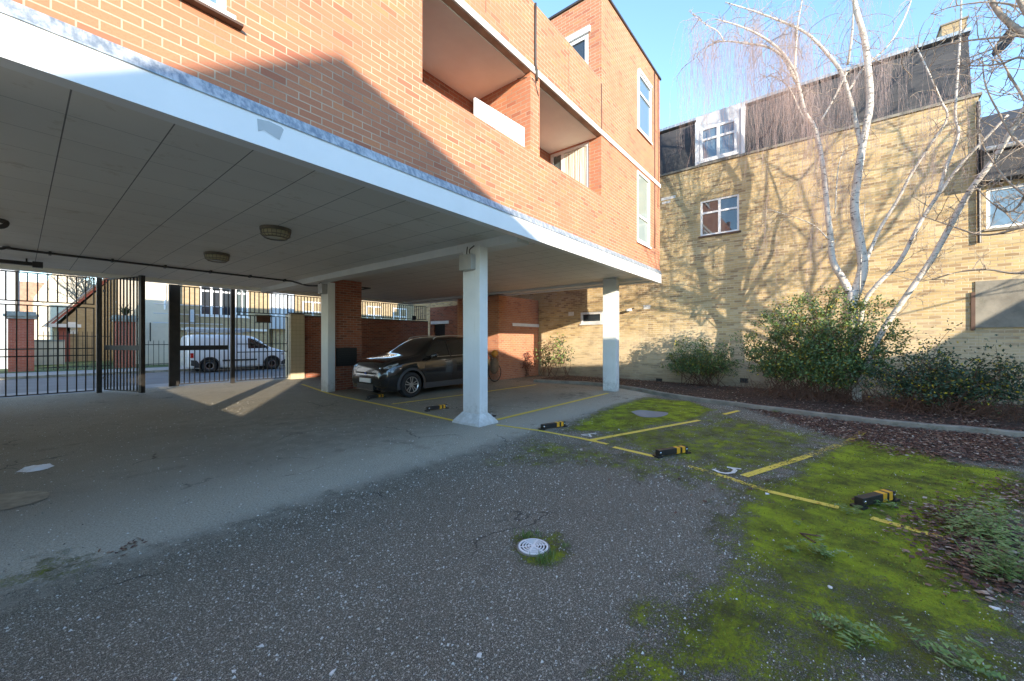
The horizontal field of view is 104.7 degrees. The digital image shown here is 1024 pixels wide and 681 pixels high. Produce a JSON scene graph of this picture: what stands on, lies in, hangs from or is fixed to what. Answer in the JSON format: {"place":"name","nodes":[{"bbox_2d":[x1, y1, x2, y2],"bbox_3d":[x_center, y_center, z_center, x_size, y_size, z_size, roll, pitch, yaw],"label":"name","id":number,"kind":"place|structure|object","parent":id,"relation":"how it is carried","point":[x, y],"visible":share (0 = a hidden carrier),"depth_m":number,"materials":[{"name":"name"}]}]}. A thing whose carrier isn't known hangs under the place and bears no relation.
{"place":"outdoors","nodes":[
{"label":"outdoors","id":0,"kind":"place"},
{"bbox_2d":[0,269,19,368],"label":"tall house","id":1,"kind":"structure","parent":0,"point":[11,285],"depth_m":20.01,"materials":[{"name":"white paint"}]},
{"bbox_2d":[34,340,64,364],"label":"wall","id":2,"kind":"structure","parent":0,"point":[40,352],"depth_m":23.38,"materials":[{"name":"stone"}]},
{"bbox_2d":[41,278,115,361],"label":"gabled house","id":3,"kind":"structure","parent":0,"point":[80,320],"depth_m":27.27,"materials":[{"name":"brick"}]},
{"bbox_2d":[0,360,167,372],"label":"grass verge","id":4,"kind":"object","parent":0,"point":[79,363],"depth_m":21.12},
{"bbox_2d":[3,311,38,371],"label":"brick pillar","id":5,"kind":"structure","parent":4,"relation":"on","point":[11,316],"depth_m":18.09,"materials":[{"name":"brick"}]},
{"bbox_2d":[20,274,92,339],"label":"gabled house","id":6,"kind":"structure","parent":4,"relation":"on","point":[32,296],"depth_m":45.76,"materials":[{"name":"brick"}]},
{"bbox_2d":[38,331,109,369],"bbox_3d":[-21.756,0.480,19.708,0.040,1.940,2.466,0,0,39],"label":"iron fence","id":7,"kind":"object","parent":4,"relation":"on","point":[73,366],"visible":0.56,"depth_m":19.50,"materials":[{"name":"metal"}]},
{"bbox_2d":[109,315,135,367],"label":"brick pillar","id":8,"kind":"structure","parent":4,"relation":"on","point":[125,340],"depth_m":20.71,"materials":[{"name":"brick"}]},
{"bbox_2d":[118,279,177,364],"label":"rendered building","id":9,"kind":"structure","parent":4,"relation":"on","point":[157,333],"depth_m":23.41,"materials":[{"name":"white paint"}]},
{"bbox_2d":[145,340,167,365],"bbox_3d":[-19.375,0.705,22.684,0.040,1.490,3.180,0,0,39],"label":"iron fence","id":10,"kind":"object","parent":4,"relation":"on","point":[148,344],"visible":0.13,"depth_m":21.96,"materials":[{"name":"metal"}]},
{"bbox_2d":[269,293,293,350],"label":"row building","id":11,"kind":"structure","parent":4,"relation":"on","point":[277,319],"depth_m":28.90,"materials":[{"name":"brick"}]},
{"bbox_2d":[0,366,190,376],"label":"pavement","id":12,"kind":"structure","parent":0,"point":[64,372],"depth_m":17.88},
{"bbox_2d":[0,366,284,393],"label":"road","id":13,"kind":"structure","parent":0,"point":[157,378],"depth_m":15.63,"materials":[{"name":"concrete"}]},
{"bbox_2d":[180,327,284,371],"bbox_3d":[-14.412,0.476,20.724,2.180,2.214,4.400,0,0,39],"label":"parked van","id":14,"kind":"object","parent":13,"relation":"on","point":[221,352],"visible":0.67,"depth_m":19.53,"materials":[{"name":"white paint"}]},
{"bbox_2d":[0,376,284,397],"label":"pavement","id":15,"kind":"structure","parent":0,"point":[154,385],"depth_m":12.96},
{"bbox_2d":[153,285,268,345],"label":"school building","id":16,"kind":"structure","parent":0,"point":[216,310],"depth_m":26.10,"materials":[{"name":"brick"}]},
{"bbox_2d":[199,286,229,317],"bbox_3d":[-19.520,-3.199,26.057,0.140,3.307,1.903,0,0,39],"label":"window","id":17,"kind":"structure","parent":16,"relation":"in","point":[201,290],"depth_m":25.97,"materials":[{"name":"white paint"}]},
{"bbox_2d":[235,289,247,317],"bbox_3d":[-18.613,-3.199,27.191,0.140,3.307,0.892,0,0,39],"label":"window","id":18,"kind":"structure","parent":16,"relation":"in","point":[239,292],"depth_m":27.23,"materials":[{"name":"white paint"}]},
{"bbox_2d":[295,295,413,319],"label":"row building","id":19,"kind":"structure","parent":0,"point":[409,312],"depth_m":35.01,"materials":[{"name":"brick"}]},
{"bbox_2d":[303,301,319,315],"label":"window","id":20,"kind":"structure","parent":19,"relation":"in","point":[303,301],"depth_m":30.97,"materials":[{"name":"white paint"}]},
{"bbox_2d":[393,308,406,319],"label":"window","id":21,"kind":"structure","parent":19,"relation":"in","point":[393,308],"depth_m":37.36,"materials":[{"name":"white paint"}]},
{"bbox_2d":[0,375,1023,680],"bbox_3d":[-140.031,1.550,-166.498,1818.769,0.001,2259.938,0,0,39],"label":"ground","id":22,"kind":"structure","parent":0,"point":[80,485],"depth_m":3.03,"materials":[{"name":"asphalt"}]},
{"bbox_2d":[0,491,49,509],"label":"manhole cover","id":23,"kind":"object","parent":22,"relation":"on","point":[12,500],"visible":1,"depth_m":3.85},
{"bbox_2d":[17,463,53,471],"bbox_3d":[-5.712,1.522,4.735,0.196,0.048,0.298,0,0,39],"label":"crumpled paper","id":24,"kind":"object","parent":22,"relation":"on","point":[32,468],"visible":1,"depth_m":4.70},
{"bbox_2d":[28,272,95,304],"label":"bare tree","id":25,"kind":"object","parent":22,"relation":"on","point":[89,281],"visible":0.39,"depth_m":41.04,"materials":[{"name":"brown plant"}]},
{"bbox_2d":[96,277,101,392],"bbox_3d":[-12.263,-0.160,11.725,0.120,3.420,0.110,0,0,39],"label":"gate post","id":26,"kind":"object","parent":22,"relation":"on","point":[98,335],"visible":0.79,"depth_m":11.69,"materials":[{"name":"metal"}]},
{"bbox_2d":[0,270,94,397],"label":"fixed gate","id":27,"kind":"structure","parent":26,"relation":"attached to","point":[47,348],"depth_m":10.94,"materials":[{"name":"metal"}]},
{"bbox_2d":[103,275,144,392],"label":"swing gate","id":28,"kind":"structure","parent":26,"relation":"attached to","point":[139,347],"depth_m":11.42,"materials":[{"name":"metal"}]},
{"bbox_2d":[98,538,147,555],"bbox_3d":[-2.868,1.542,2.942,0.253,0.041,0.243,0,0,27],"label":"leaf pile","id":29,"kind":"object","parent":22,"relation":"on","point":[129,542],"visible":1,"depth_m":2.95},
{"bbox_2d":[0,365,284,379],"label":"street kerb","id":30,"kind":"structure","parent":22,"relation":"on","point":[64,375],"depth_m":17.14,"materials":[{"name":"concrete"}]},
{"bbox_2d":[168,284,228,386],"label":"swing gate","id":31,"kind":"structure","parent":22,"relation":"on","point":[174,347],"depth_m":13.27,"materials":[{"name":"metal"}]},
{"bbox_2d":[230,289,234,382],"bbox_3d":[-10.161,-0.160,14.352,0.120,3.420,0.120,0,0,39],"label":"gate post","id":32,"kind":"object","parent":22,"relation":"on","point":[232,335],"visible":0.93,"depth_m":14.32,"materials":[{"name":"metal"}]},
{"bbox_2d":[236,290,287,380],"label":"fixed gate","id":33,"kind":"structure","parent":32,"relation":"attached to","point":[263,319],"depth_m":15.02,"materials":[{"name":"metal"}]},
{"bbox_2d":[285,313,304,378],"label":"gate pillar","id":34,"kind":"structure","parent":22,"relation":"on","point":[296,345],"depth_m":15.94,"materials":[{"name":"beige brick"}]},
{"bbox_2d":[288,295,320,314],"bbox_3d":[-8.347,-1.480,16.891,0.030,0.740,2.350,0,0,39],"label":"railing","id":35,"kind":"object","parent":34,"relation":"on","point":[304,304],"visible":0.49,"depth_m":16.48,"materials":[{"name":"black paint"}]},
{"bbox_2d":[0,0,661,426],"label":"apartment building","id":36,"kind":"structure","parent":22,"relation":"on","point":[356,146],"depth_m":5.94,"materials":[{"name":"orange brick"}]},
{"bbox_2d":[0,218,9,228],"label":"ceiling light","id":37,"kind":"object","parent":36,"relation":"hanging from","point":[5,224],"visible":1,"depth_m":6.15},
{"bbox_2d":[0,258,42,267],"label":"gate track","id":38,"kind":"structure","parent":36,"relation":"attached to","point":[34,264],"depth_m":9.13,"materials":[{"name":"metal"}]},
{"bbox_2d":[0,246,317,286],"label":"conduit","id":39,"kind":"object","parent":36,"relation":"attached to","point":[49,253],"visible":0.99,"depth_m":9.62,"materials":[{"name":"metal"}]},
{"bbox_2d":[203,251,229,262],"bbox_3d":[-6.480,-1.825,8.671,0.470,0.169,0.470,0,0,39],"label":"ceiling light","id":40,"kind":"object","parent":36,"relation":"attached to","point":[217,257],"visible":1,"depth_m":8.53,"materials":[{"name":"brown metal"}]},
{"bbox_2d":[200,0,235,19],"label":"window","id":41,"kind":"structure","parent":36,"relation":"in","point":[220,5],"depth_m":3.36,"materials":[{"name":"white paint"}]},
{"bbox_2d":[259,225,290,240],"bbox_3d":[-4.029,-1.825,6.731,0.470,0.169,0.470,0,0,39],"label":"ceiling light","id":42,"kind":"object","parent":36,"relation":"attached to","point":[276,232],"visible":1,"depth_m":6.59,"materials":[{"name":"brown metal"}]},
{"bbox_2d":[318,283,326,293],"bbox_3d":[-5.740,-1.590,11.896,0.387,0.381,0.167,0,0,39],"label":"junction box","id":43,"kind":"object","parent":36,"relation":"attached to","point":[322,288],"visible":0.95,"depth_m":11.77,"materials":[{"name":"grey metal"}]},
{"bbox_2d":[435,324,444,335],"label":"window","id":44,"kind":"structure","parent":36,"relation":"in","point":[439,328],"depth_m":21.02,"materials":[{"name":"black glass"}]},
{"bbox_2d":[459,246,474,271],"bbox_3d":[-0.838,-1.539,7.373,0.320,0.459,0.127,0,0,39],"label":"junction box","id":45,"kind":"object","parent":36,"relation":"attached to","point":[466,262],"visible":1,"depth_m":7.30,"materials":[{"name":"grey metal"}]},
{"bbox_2d":[474,98,524,146],"bbox_3d":[-0.176,-3.481,6.335,0.030,0.371,1.224,0,0,39],"label":"white board","id":46,"kind":"object","parent":36,"relation":"on","point":[500,122],"visible":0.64,"depth_m":6.28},
{"bbox_2d":[551,142,588,187],"bbox_3d":[1.397,-3.615,9.534,1.074,2.034,0.064,0,0,39],"label":"window","id":47,"kind":"structure","parent":36,"relation":"in","point":[574,161],"depth_m":9.42,"materials":[{"name":"white paint"}]},
{"bbox_2d":[570,33,587,63],"bbox_3d":[1.491,-6.535,9.475,0.794,1.274,0.060,0,0,39],"label":"window","id":48,"kind":"structure","parent":36,"relation":"in","point":[580,44],"depth_m":9.33,"materials":[{"name":"white paint"}]},
{"bbox_2d":[637,170,651,248],"bbox_3d":[3.682,-3.628,11.045,0.090,1.967,1.050,0,0,39],"label":"window","id":49,"kind":"structure","parent":36,"relation":"in","point":[643,184],"depth_m":11.09,"materials":[{"name":"white paint"}]},
{"bbox_2d":[637,71,652,144],"bbox_3d":[3.723,-6.498,11.089,0.080,1.607,1.130,0,0,39],"label":"window","id":50,"kind":"structure","parent":36,"relation":"in","point":[644,92],"depth_m":11.10,"materials":[{"name":"white paint"}]},
{"bbox_2d":[305,315,427,377],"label":"brick wall","id":51,"kind":"structure","parent":22,"relation":"on","point":[381,336],"depth_m":18.82,"materials":[{"name":"brick"}]},
{"bbox_2d":[362,301,379,317],"bbox_3d":[-7.020,-1.480,18.550,0.030,0.740,1.800,0,0,39],"label":"railing","id":52,"kind":"object","parent":51,"relation":"on","point":[370,309],"visible":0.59,"depth_m":18.92,"materials":[{"name":"black paint"}]},
{"bbox_2d":[381,303,425,319],"bbox_3d":[-5.513,-1.460,20.374,0.105,0.780,2.770,0,0,39],"label":"railing","id":53,"kind":"object","parent":51,"relation":"on","point":[414,317],"visible":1,"depth_m":20.23,"materials":[{"name":"black paint"}]},
{"bbox_2d":[365,394,385,399],"bbox_3d":[-3.635,1.502,10.563,0.108,0.096,0.585,0,0,35],"label":"parking barrier","id":54,"kind":"object","parent":22,"relation":"on","point":[376,396],"visible":1,"depth_m":10.50,"materials":[{"name":"black paint"}]},
{"bbox_2d":[301,384,452,420],"bbox_3d":[-4.331,1.546,10.682,0.343,0.001,9.092,0,0,-45],"label":"parking line","id":55,"kind":"object","parent":22,"relation":"on","point":[380,404],"visible":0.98,"depth_m":9.38,"materials":[{"name":"yellow paint"}]},
{"bbox_2d":[352,335,489,396],"bbox_3d":[-2.646,0.693,12.284,2.260,1.715,4.242,0,0,39],"label":"parked car","id":56,"kind":"object","parent":22,"relation":"on","point":[411,367],"visible":0.81,"depth_m":11.09,"materials":[{"name":"black paint"}]},
{"bbox_2d":[424,404,448,411],"bbox_3d":[-1.679,1.502,8.829,0.108,0.096,0.585,0,0,44],"label":"parking barrier","id":57,"kind":"object","parent":22,"relation":"on","point":[429,408],"visible":1,"depth_m":8.80,"materials":[{"name":"black paint"}]},
{"bbox_2d":[393,385,530,403],"bbox_3d":[-1.020,1.544,11.691,0.152,0.001,5.654,0,0,42],"label":"parking line","id":58,"kind":"object","parent":22,"relation":"on","point":[455,395],"visible":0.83,"depth_m":10.69,"materials":[{"name":"yellow paint"}]},
{"bbox_2d":[489,355,500,381],"bbox_3d":[-0.950,1.044,14.412,0.492,1.014,1.722,0,0,39],"label":"bicycle","id":59,"kind":"object","parent":22,"relation":"on","point":[496,373],"visible":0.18,"depth_m":14.81,"materials":[{"name":"grey rubber"}]},
{"bbox_2d":[490,358,498,373],"bbox_3d":[-0.650,0.930,14.427,0.264,0.600,0.432,0,0,39],"label":"sack","id":60,"kind":"object","parent":59,"relation":"hanging from","point":[494,365],"visible":0.99,"depth_m":14.31,"materials":[{"name":"brown fabric"}]},
{"bbox_2d":[0,401,1023,680],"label":"loose grit","id":61,"kind":"object","parent":22,"relation":"on","point":[444,575],"visible":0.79,"depth_m":2.54,"materials":[{"name":"gravel"}]},
{"bbox_2d":[514,529,534,539],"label":"grass tuft","id":62,"kind":"object","parent":22,"relation":"on","point":[524,536],"visible":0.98,"depth_m":3.10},
{"bbox_2d":[522,351,535,376],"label":"shrub","id":63,"kind":"object","parent":22,"relation":"on","point":[526,365],"visible":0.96,"depth_m":16.65,"materials":[{"name":"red plant"}]},
{"bbox_2d":[517,538,549,556],"bbox_3d":[0.159,1.539,2.949,0.250,0.018,0.250,0,0,39],"label":"drain grate","id":64,"kind":"object","parent":22,"relation":"on","point":[527,547],"visible":0.97,"depth_m":2.93,"materials":[{"name":"metal"}]},
{"bbox_2d":[530,551,554,567],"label":"grass tuft","id":65,"kind":"object","parent":22,"relation":"on","point":[546,556],"visible":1,"depth_m":2.77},
{"bbox_2d":[497,424,596,440],"bbox_3d":[0.529,1.546,6.685,1.970,0.001,0.155,0,0,36],"label":"parking line","id":66,"kind":"object","parent":22,"relation":"on","point":[541,431],"visible":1,"depth_m":6.74,"materials":[{"name":"yellow paint"}]},
{"bbox_2d":[496,393,608,419],"bbox_3d":[1.263,1.544,9.642,0.106,0.001,4.978,0,0,39],"label":"parking line","id":67,"kind":"object","parent":22,"relation":"on","point":[548,407],"visible":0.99,"depth_m":9.10,"materials":[{"name":"yellow paint"}]},
{"bbox_2d":[538,421,567,430],"bbox_3d":[0.731,1.502,6.982,0.585,0.096,0.108,0,0,-34],"label":"parking barrier","id":68,"kind":"object","parent":22,"relation":"on","point":[553,424],"visible":1,"depth_m":6.94,"materials":[{"name":"black paint"}]},
{"bbox_2d":[535,333,572,375],"bbox_3d":[1.680,0.582,16.546,1.778,1.849,0.950,0,0,30],"label":"shrub","id":69,"kind":"object","parent":22,"relation":"on","point":[547,358],"visible":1,"depth_m":16.57,"materials":[{"name":"green plant"}]},
{"bbox_2d":[612,446,653,456],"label":"parking line","id":70,"kind":"object","parent":22,"relation":"on","point":[633,451],"visible":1,"depth_m":5.50,"materials":[{"name":"yellow paint"}]},
{"bbox_2d":[591,420,700,439],"bbox_3d":[2.435,1.544,6.890,2.823,0.001,0.095,0,0,-32],"label":"parking line","id":71,"kind":"object","parent":22,"relation":"on","point":[599,438],"visible":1,"depth_m":6.77,"materials":[{"name":"yellow paint"}]},
{"bbox_2d":[631,410,667,416],"bbox_3d":[2.854,1.542,8.320,0.728,0.001,0.830,0,0,39],"label":"cement patch","id":72,"kind":"object","parent":22,"relation":"on","point":[644,413],"visible":1,"depth_m":8.34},
{"bbox_2d":[652,445,690,457],"bbox_3d":[2.168,1.502,5.349,0.585,0.096,0.108,0,0,-23],"label":"parking barrier","id":73,"kind":"object","parent":22,"relation":"on","point":[659,453],"visible":1,"depth_m":5.31,"materials":[{"name":"black paint"}]},
{"bbox_2d":[712,466,736,473],"bbox_3d":[2.555,1.544,4.692,0.324,0.001,0.205,0,0,-22],"label":"bay number","id":74,"kind":"object","parent":22,"relation":"on","point":[734,470],"visible":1,"depth_m":4.65,"materials":[{"name":"white paint"}]},
{"bbox_2d":[690,466,768,490],"bbox_3d":[2.413,1.546,4.465,0.118,0.001,0.936,0,0,-30],"label":"parking line","id":75,"kind":"object","parent":22,"relation":"on","point":[734,479],"visible":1,"depth_m":4.42,"materials":[{"name":"yellow paint"}]},
{"bbox_2d":[741,454,812,476],"bbox_3d":[3.324,1.544,4.904,1.584,0.001,0.095,0,0,-31],"label":"parking line","id":76,"kind":"object","parent":22,"relation":"on","point":[760,470],"visible":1,"depth_m":4.80,"materials":[{"name":"yellow paint"}]},
{"bbox_2d":[533,419,1023,680],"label":"moss","id":77,"kind":"object","parent":22,"relation":"on","point":[862,480],"visible":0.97,"depth_m":3.61,"materials":[{"name":"plant"}]},
{"bbox_2d":[799,532,820,542],"bbox_3d":[2.369,1.540,3.089,0.134,0.016,0.146,0,0,-6],"label":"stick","id":78,"kind":"object","parent":77,"relation":"on","point":[809,534],"visible":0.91,"depth_m":3.12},
{"bbox_2d":[533,379,1023,437],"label":"bed kerb","id":79,"kind":"structure","parent":22,"relation":"on","point":[945,427],"depth_m":7.84,"materials":[{"name":"concrete"}]},
{"bbox_2d":[538,374,1023,614],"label":"leaf litter","id":80,"kind":"object","parent":22,"relation":"on","point":[974,584],"visible":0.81,"depth_m":5.24,"materials":[{"name":"plant"}]},
{"bbox_2d":[941,491,1022,546],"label":"weed","id":81,"kind":"object","parent":80,"relation":"on","point":[986,528],"visible":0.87,"depth_m":3.09,"materials":[{"name":"green plant"}]},
{"bbox_2d":[542,375,1023,430],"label":"planting bed","id":82,"kind":"object","parent":22,"relation":"on","point":[763,399],"visible":0.39,"depth_m":9.00,"materials":[{"name":"soil"}]},
{"bbox_2d":[550,336,574,375],"bbox_3d":[2.039,0.648,16.476,1.202,1.712,0.735,0,0,39],"label":"shrub","id":83,"kind":"object","parent":82,"relation":"on","point":[562,343],"visible":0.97,"depth_m":16.42,"materials":[{"name":"green plant"}]},
{"bbox_2d":[659,335,743,386],"bbox_3d":[6.054,0.626,12.631,2.439,1.706,1.702,0,0,39],"label":"shrub","id":84,"kind":"object","parent":82,"relation":"on","point":[691,363],"visible":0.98,"depth_m":12.50,"materials":[{"name":"green plant"}]},
{"bbox_2d":[729,283,919,405],"bbox_3d":[7.286,0.072,9.575,3.818,2.812,2.297,0,0,39],"label":"shrub","id":85,"kind":"object","parent":82,"relation":"on","point":[812,359],"visible":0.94,"depth_m":9.28,"materials":[{"name":"green plant"}]},
{"bbox_2d":[669,0,1000,401],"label":"birch tree","id":86,"kind":"object","parent":82,"relation":"on","point":[862,140],"visible":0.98,"depth_m":9.72,"materials":[{"name":"white plant"}]},
{"bbox_2d":[857,0,1008,340],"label":"leaning birch","id":87,"kind":"object","parent":86,"relation":"attached to","point":[943,183],"visible":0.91,"depth_m":8.33,"materials":[{"name":"white plant"}]},
{"bbox_2d":[727,376,1023,423],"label":"brushwood","id":88,"kind":"object","parent":82,"relation":"on","point":[880,403],"visible":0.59,"depth_m":8.25,"materials":[{"name":"plant"}]},
{"bbox_2d":[857,19,1023,384],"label":"leaning birch","id":89,"kind":"object","parent":88,"relation":"on","point":[938,246],"visible":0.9,"depth_m":8.10,"materials":[{"name":"white plant"}]},
{"bbox_2d":[836,316,1023,418],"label":"shrub","id":90,"kind":"object","parent":82,"relation":"on","point":[958,381],"visible":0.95,"depth_m":7.64,"materials":[{"name":"green plant"}]},
{"bbox_2d":[768,490,838,508],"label":"parking line","id":91,"kind":"object","parent":22,"relation":"on","point":[801,498],"visible":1,"depth_m":3.84,"materials":[{"name":"yellow paint"}]},
{"bbox_2d":[797,534,853,558],"bbox_3d":[2.262,1.495,2.872,0.312,0.102,0.248,0,0,22],"label":"weed","id":92,"kind":"object","parent":22,"relation":"on","point":[824,551],"visible":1,"depth_m":2.86,"materials":[{"name":"green plant"}]},
{"bbox_2d":[807,441,852,455],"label":"parking line","id":93,"kind":"object","parent":22,"relation":"on","point":[827,448],"visible":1,"depth_m":5.64,"materials":[{"name":"yellow paint"}]},
{"bbox_2d":[834,503,863,513],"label":"weed","id":94,"kind":"object","parent":22,"relation":"on","point":[856,510],"visible":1,"depth_m":3.53,"materials":[{"name":"green plant"}]},
{"bbox_2d":[812,610,890,649],"bbox_3d":[1.776,1.493,2.059,0.295,0.106,0.237,0,0,8],"label":"weed","id":95,"kind":"object","parent":22,"relation":"on","point":[849,628],"visible":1,"depth_m":2.05,"materials":[{"name":"green plant"}]},
{"bbox_2d":[849,489,899,509],"bbox_3d":[3.455,1.502,3.753,0.585,0.096,0.108,0,0,-21],"label":"parking barrier","id":96,"kind":"object","parent":22,"relation":"on","point":[867,499],"visible":0.98,"depth_m":3.71,"materials":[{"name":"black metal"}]},
{"bbox_2d":[873,499,897,507],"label":"weed","id":97,"kind":"object","parent":22,"relation":"on","point":[891,505],"visible":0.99,"depth_m":3.67,"materials":[{"name":"green plant"}]},
{"bbox_2d":[870,517,955,542],"bbox_3d":[3.275,1.546,3.243,0.085,0.001,0.487,0,0,-34],"label":"parking line","id":98,"kind":"object","parent":22,"relation":"on","point":[894,523],"visible":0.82,"depth_m":3.28,"materials":[{"name":"yellow paint"}]},
{"bbox_2d":[891,616,1006,680],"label":"weed","id":99,"kind":"object","parent":22,"relation":"on","point":[962,657],"visible":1,"depth_m":1.89,"materials":[{"name":"green plant"}]},
{"bbox_2d":[932,512,973,530],"bbox_3d":[3.676,1.502,3.285,0.252,0.087,0.332,0,0,39],"label":"weed","id":100,"kind":"object","parent":22,"relation":"on","point":[944,515],"visible":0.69,"depth_m":3.31,"materials":[{"name":"green plant"}]},
{"bbox_2d":[890,0,1023,283],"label":"bare tree","id":101,"kind":"object","parent":22,"relation":"on","point":[1002,16],"visible":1,"depth_m":7.07,"materials":[{"name":"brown plant"}]},
{"bbox_2d":[942,509,1023,582],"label":"weed","id":102,"kind":"object","parent":22,"relation":"on","point":[1004,557],"visible":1,"depth_m":2.60,"materials":[{"name":"green plant"}]},
{"bbox_2d":[971,101,1023,404],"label":"brick extension","id":103,"kind":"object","parent":22,"relation":"on","point":[997,303],"visible":0.57,"depth_m":9.34,"materials":[{"name":"beige brick"}]},
{"bbox_2d":[983,183,1023,231],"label":"window","id":104,"kind":"structure","parent":103,"relation":"in","point":[990,210],"depth_m":9.35,"materials":[{"name":"glass"}]},
{"bbox_2d":[973,0,1023,176],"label":"bare tree","id":105,"kind":"object","parent":22,"relation":"on","point":[1012,152],"visible":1,"depth_m":5.83,"materials":[{"name":"brown plant"}]},
{"bbox_2d":[20,0,1023,283],"label":"sky","id":106,"kind":"structure","parent":0,"point":[655,24],"materials":[{"name":"blue"}]},
{"bbox_2d":[415,16,981,401],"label":"brick house","id":107,"kind":"structure","parent":0,"point":[711,214],"depth_m":12.07,"materials":[{"name":"brick"}]},
{"bbox_2d":[579,312,602,324],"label":"window","id":108,"kind":"structure","parent":107,"relation":"in","point":[587,318],"depth_m":15.97,"materials":[{"name":"white paint"}]},
{"bbox_2d":[699,118,738,163],"bbox_3d":[6.837,-6.593,13.084,1.190,1.157,0.064,0,0,39],"label":"window","id":109,"kind":"structure","parent":107,"relation":"in","point":[713,150],"depth_m":13.05,"materials":[{"name":"white paint"}]},
{"bbox_2d":[698,194,740,237],"bbox_3d":[6.876,-4.114,13.094,1.260,1.257,0.140,0,0,39],"label":"window","id":110,"kind":"structure","parent":107,"relation":"in","point":[718,216],"depth_m":13.09,"materials":[{"name":"white paint"}]},
{"bbox_2d":[970,24,1018,57],"bbox_3d":[11.708,-7.157,9.535,0.394,0.583,0.793,0,0,-21],"label":"branch","id":111,"kind":"object","parent":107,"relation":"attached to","point":[1000,46],"visible":0.5,"depth_m":9.52,"materials":[{"name":"grey"}]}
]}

